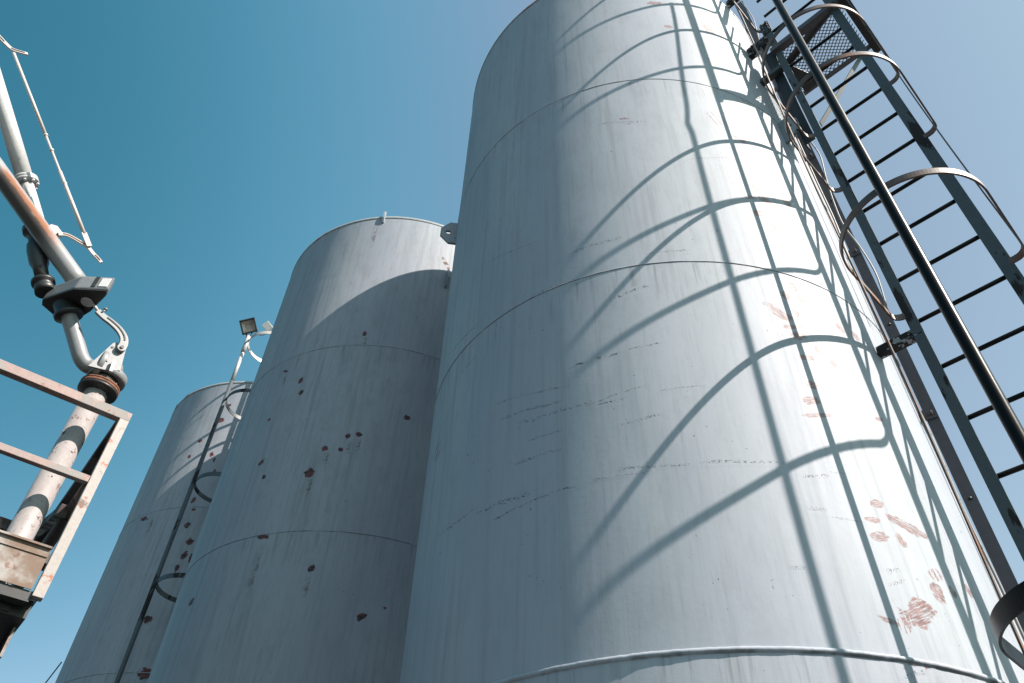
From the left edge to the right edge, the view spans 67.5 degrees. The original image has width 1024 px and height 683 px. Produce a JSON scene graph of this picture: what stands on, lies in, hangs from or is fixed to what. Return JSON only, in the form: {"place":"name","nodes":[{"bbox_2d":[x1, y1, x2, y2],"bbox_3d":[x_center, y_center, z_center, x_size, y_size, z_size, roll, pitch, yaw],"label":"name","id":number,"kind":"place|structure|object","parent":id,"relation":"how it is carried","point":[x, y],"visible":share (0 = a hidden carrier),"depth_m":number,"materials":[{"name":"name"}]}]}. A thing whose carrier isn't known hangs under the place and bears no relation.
{"place":"outdoors","nodes":[
{"label":"outdoors","id":0,"kind":"place"},
{"bbox_2d":[0,0,1023,682],"label":"sky","id":1,"kind":"structure","parent":0,"point":[201,147],"materials":[{"name":"blue"}]},
{"label":"ground","id":2,"kind":"structure","parent":0,"visible":0},
{"bbox_2d":[0,35,127,584],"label":"pipe loader","id":3,"kind":"object","parent":2,"relation":"on","point":[73,299],"visible":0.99,"depth_m":4.62,"materials":[{"name":"paint"}]},
{"bbox_2d":[0,359,132,658],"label":"loading platform","id":4,"kind":"structure","parent":2,"relation":"on","point":[22,560],"depth_m":3.86,"materials":[{"name":"paint"}]},
{"bbox_2d":[55,381,253,682],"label":"storage tank","id":5,"kind":"object","parent":2,"relation":"on","point":[99,646],"visible":0.48,"depth_m":8.80,"materials":[{"name":"metal"}]},
{"bbox_2d":[45,662,61,682],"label":"guy wire","id":6,"kind":"object","parent":5,"relation":"attached to","point":[53,672],"visible":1,"depth_m":8.50,"materials":[{"name":"metal"}]},
{"bbox_2d":[114,331,271,682],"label":"caged ladder","id":7,"kind":"object","parent":5,"relation":"attached to","point":[157,577],"visible":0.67,"depth_m":8.41,"materials":[{"name":"metal"}]},
{"bbox_2d":[239,317,272,336],"bbox_3d":[-3.425,-0.162,10.346,0.537,0.351,0.194,15,-46,-13],"label":"floodlight","id":8,"kind":"object","parent":7,"relation":"on","point":[248,326],"visible":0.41,"depth_m":10.34,"materials":[{"name":"grey metal"}]},
{"bbox_2d":[147,211,454,682],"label":"storage tank","id":9,"kind":"object","parent":2,"relation":"on","point":[301,566],"visible":0.74,"depth_m":6.09,"materials":[{"name":"metal"}]},
{"bbox_2d":[400,0,1023,682],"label":"storage tank","id":10,"kind":"object","parent":2,"relation":"on","point":[680,434],"visible":0.97,"depth_m":3.33,"materials":[{"name":"metal"}]},
{"bbox_2d":[726,0,1023,669],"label":"caged ladder","id":11,"kind":"object","parent":10,"relation":"attached to","point":[1008,609],"visible":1,"depth_m":3.63,"materials":[{"name":"metal"}]},
{"bbox_2d":[740,1,886,305],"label":"cable","id":12,"kind":"object","parent":11,"relation":"attached to","point":[859,246],"visible":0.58,"depth_m":4.54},
{"bbox_2d":[769,0,880,126],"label":"landing","id":13,"kind":"object","parent":11,"relation":"attached to","point":[810,27],"visible":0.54,"depth_m":5.74,"materials":[{"name":"grey metal"}]},
{"bbox_2d":[737,1,1023,631],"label":"cable rail","id":14,"kind":"object","parent":10,"relation":"attached to","point":[1001,566],"visible":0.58,"depth_m":3.71,"materials":[{"name":"grey metal"}]},
{"bbox_2d":[738,9,1023,640],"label":"cable","id":15,"kind":"object","parent":14,"relation":"attached to","point":[977,538],"visible":0.38,"depth_m":3.45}
]}

